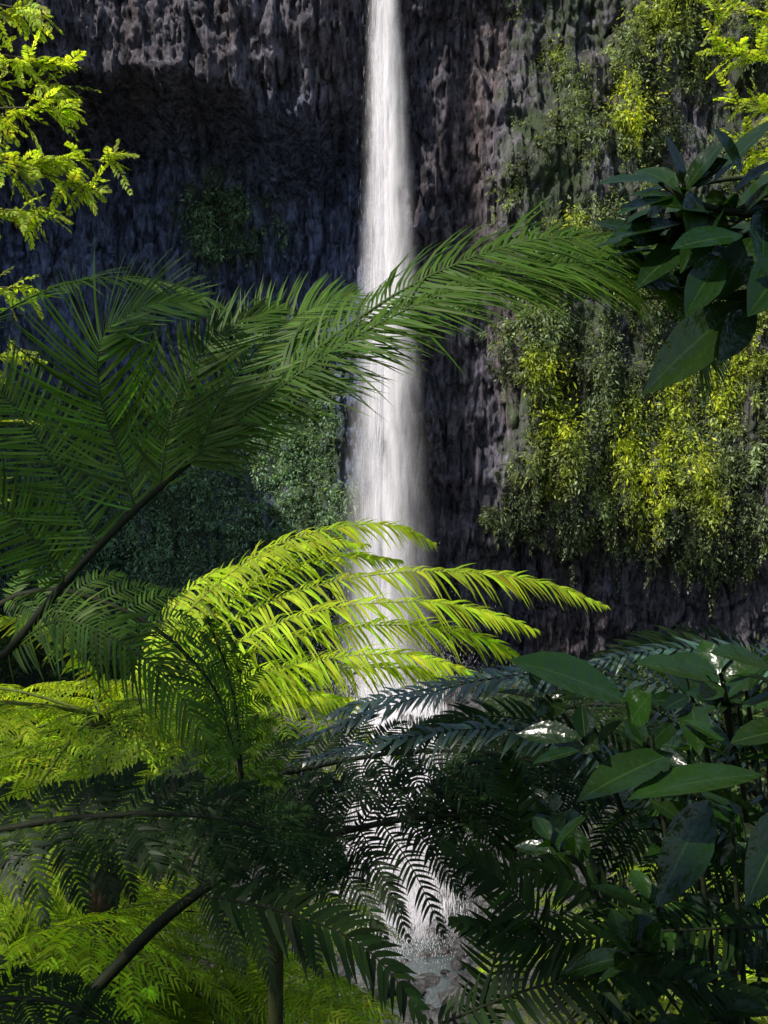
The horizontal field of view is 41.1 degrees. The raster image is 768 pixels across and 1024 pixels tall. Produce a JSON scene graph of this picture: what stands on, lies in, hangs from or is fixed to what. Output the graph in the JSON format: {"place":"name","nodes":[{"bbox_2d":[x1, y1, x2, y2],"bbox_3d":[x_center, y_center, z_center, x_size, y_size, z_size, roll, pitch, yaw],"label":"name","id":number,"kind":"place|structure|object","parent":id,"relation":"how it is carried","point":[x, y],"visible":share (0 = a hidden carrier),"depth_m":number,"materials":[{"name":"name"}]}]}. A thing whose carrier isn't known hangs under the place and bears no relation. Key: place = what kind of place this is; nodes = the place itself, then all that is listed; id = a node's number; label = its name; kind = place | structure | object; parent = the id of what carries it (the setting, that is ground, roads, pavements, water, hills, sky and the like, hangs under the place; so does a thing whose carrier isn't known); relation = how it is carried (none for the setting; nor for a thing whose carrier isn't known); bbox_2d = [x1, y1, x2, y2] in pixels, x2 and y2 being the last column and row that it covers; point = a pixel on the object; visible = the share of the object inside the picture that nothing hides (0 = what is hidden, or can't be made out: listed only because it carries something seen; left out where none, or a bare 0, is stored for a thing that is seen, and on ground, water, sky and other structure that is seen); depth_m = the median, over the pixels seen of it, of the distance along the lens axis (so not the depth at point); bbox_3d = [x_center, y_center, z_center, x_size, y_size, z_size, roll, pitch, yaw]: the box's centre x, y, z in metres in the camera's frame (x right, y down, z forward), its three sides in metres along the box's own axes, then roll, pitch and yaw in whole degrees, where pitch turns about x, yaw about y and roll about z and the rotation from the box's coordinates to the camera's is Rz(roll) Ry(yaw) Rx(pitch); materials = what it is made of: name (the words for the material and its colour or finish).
{"place":"outdoors","nodes":[
{"label":"outdoors","id":0,"kind":"place"},
{"bbox_2d":[0,0,767,687],"bbox_3d":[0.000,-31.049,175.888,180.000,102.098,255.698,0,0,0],"label":"cliff","id":1,"kind":"structure","parent":0,"point":[260,98],"depth_m":59.91,"materials":[{"name":"grey stone"}]},
{"bbox_2d":[0,0,767,676],"bbox_3d":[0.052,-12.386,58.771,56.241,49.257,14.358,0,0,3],"label":"cliff vegetation","id":2,"kind":"object","parent":1,"relation":"on","point":[606,408],"visible":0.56,"depth_m":57.78,"materials":[{"name":"green plant"}]},
{"bbox_2d":[0,610,767,1023],"bbox_3d":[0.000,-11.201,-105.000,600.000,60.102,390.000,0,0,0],"label":"ground","id":3,"kind":"structure","parent":0,"point":[26,682],"depth_m":46.35,"materials":[{"name":"soil"}]},
{"bbox_2d":[0,0,139,503],"bbox_3d":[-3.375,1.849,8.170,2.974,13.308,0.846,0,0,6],"label":"young tree","id":4,"kind":"object","parent":3,"relation":"on","point":[61,164],"visible":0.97,"depth_m":8.08,"materials":[{"name":"green plant"}]},
{"bbox_2d":[0,812,157,925],"bbox_3d":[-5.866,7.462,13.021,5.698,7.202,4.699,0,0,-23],"label":"tree fern","id":5,"kind":"object","parent":3,"relation":"on","point":[50,888],"visible":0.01,"depth_m":12.50,"materials":[{"name":"green plant"}]},
{"bbox_2d":[0,735,205,889],"bbox_3d":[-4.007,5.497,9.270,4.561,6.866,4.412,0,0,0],"label":"tree fern","id":6,"kind":"object","parent":3,"relation":"on","point":[38,778],"visible":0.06,"depth_m":10.07,"materials":[{"name":"green plant"}]},
{"bbox_2d":[0,911,238,1023],"bbox_3d":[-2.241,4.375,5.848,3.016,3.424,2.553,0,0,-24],"label":"tree fern","id":7,"kind":"object","parent":3,"relation":"on","point":[178,998],"visible":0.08,"depth_m":6.36,"materials":[{"name":"green plant"}]},
{"bbox_2d":[0,690,269,981],"bbox_3d":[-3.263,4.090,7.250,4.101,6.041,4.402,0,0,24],"label":"tree fern","id":8,"kind":"object","parent":3,"relation":"on","point":[149,757],"visible":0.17,"depth_m":6.76,"materials":[{"name":"green plant"}]},
{"bbox_2d":[0,859,318,1023],"bbox_3d":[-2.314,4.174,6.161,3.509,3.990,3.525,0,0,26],"label":"tree fern","id":9,"kind":"object","parent":3,"relation":"on","point":[151,992],"visible":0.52,"depth_m":5.69,"materials":[{"name":"green plant"}]},
{"bbox_2d":[0,868,404,1023],"bbox_3d":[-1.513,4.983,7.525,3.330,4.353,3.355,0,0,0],"label":"tree fern","id":10,"kind":"object","parent":3,"relation":"on","point":[216,966],"visible":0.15,"depth_m":7.64,"materials":[{"name":"green plant"}]},
{"bbox_2d":[55,946,402,1023],"bbox_3d":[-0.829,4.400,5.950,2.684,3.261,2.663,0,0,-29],"label":"tree fern","id":11,"kind":"object","parent":3,"relation":"on","point":[326,1013],"visible":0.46,"depth_m":6.10,"materials":[{"name":"green plant"}]},
{"bbox_2d":[0,518,610,1010],"bbox_3d":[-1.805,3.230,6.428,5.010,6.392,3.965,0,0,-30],"label":"tree fern","id":12,"kind":"object","parent":3,"relation":"on","point":[100,748],"visible":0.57,"depth_m":5.82,"materials":[{"name":"green plant"}]},
{"bbox_2d":[0,193,766,1023],"bbox_3d":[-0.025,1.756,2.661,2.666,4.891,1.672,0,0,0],"label":"giant fern","id":13,"kind":"object","parent":3,"relation":"on","point":[276,819],"visible":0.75,"depth_m":2.19,"materials":[{"name":"green plant"}]},
{"bbox_2d":[0,612,767,1023],"bbox_3d":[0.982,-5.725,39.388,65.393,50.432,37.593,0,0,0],"label":"bank shrubs","id":14,"kind":"object","parent":3,"relation":"on","point":[6,640],"visible":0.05,"depth_m":49.87,"materials":[{"name":"green plant"}]},
{"bbox_2d":[15,676,767,1023],"bbox_3d":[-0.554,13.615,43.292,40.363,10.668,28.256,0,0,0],"label":"boulders","id":15,"kind":"object","parent":3,"relation":"on","point":[433,980],"visible":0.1,"depth_m":41.92,"materials":[{"name":"rock"}]},
{"bbox_2d":[241,937,592,1023],"bbox_3d":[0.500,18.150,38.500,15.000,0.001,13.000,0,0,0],"label":"plunge pool","id":16,"kind":"structure","parent":3,"relation":"in","point":[426,965],"depth_m":41.07,"materials":[{"name":"grey liquid"}]},
{"bbox_2d":[269,0,503,975],"bbox_3d":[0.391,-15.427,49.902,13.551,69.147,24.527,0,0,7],"label":"waterfall","id":17,"kind":"structure","parent":16,"relation":"in","point":[387,261],"depth_m":56.34,"materials":[{"name":"white liquid"}]},
{"bbox_2d":[211,621,767,1023],"bbox_3d":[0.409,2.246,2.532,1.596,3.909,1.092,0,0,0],"label":"sword fern","id":18,"kind":"object","parent":3,"relation":"on","point":[490,871],"visible":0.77,"depth_m":2.14,"materials":[{"name":"green plant"}]},
{"bbox_2d":[287,637,767,842],"bbox_3d":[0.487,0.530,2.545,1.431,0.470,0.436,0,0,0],"label":"glossy fern","id":19,"kind":"object","parent":3,"relation":"on","point":[491,685],"visible":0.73,"depth_m":2.40,"materials":[{"name":"green plant"}]},
{"bbox_2d":[476,891,767,1023],"bbox_3d":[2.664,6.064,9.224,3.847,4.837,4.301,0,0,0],"label":"tree fern","id":20,"kind":"object","parent":3,"relation":"on","point":[664,1004],"visible":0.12,"depth_m":8.53,"materials":[{"name":"green plant"}]},
{"bbox_2d":[498,639,767,1023],"bbox_3d":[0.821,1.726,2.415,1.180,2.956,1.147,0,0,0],"label":"broadleaf shrub","id":21,"kind":"object","parent":3,"relation":"on","point":[687,848],"visible":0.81,"depth_m":2.06,"materials":[{"name":"green plant"}]},
{"bbox_2d":[566,863,767,1019],"bbox_3d":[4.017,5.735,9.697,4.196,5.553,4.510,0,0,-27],"label":"tree fern","id":22,"kind":"object","parent":3,"relation":"on","point":[720,942],"visible":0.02,"depth_m":9.63,"materials":[{"name":"green plant"}]},
{"bbox_2d":[696,0,767,219],"bbox_3d":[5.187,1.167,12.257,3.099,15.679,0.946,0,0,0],"label":"slope tree","id":23,"kind":"object","parent":3,"relation":"on","point":[762,99],"visible":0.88,"depth_m":12.19,"materials":[{"name":"green plant"}]},
{"bbox_2d":[584,121,767,394],"bbox_3d":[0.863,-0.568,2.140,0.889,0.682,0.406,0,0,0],"label":"overhanging broadleaf branch","id":24,"kind":"object","parent":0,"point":[687,231],"visible":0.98,"depth_m":2.02,"materials":[{"name":"green plant"}]}
]}

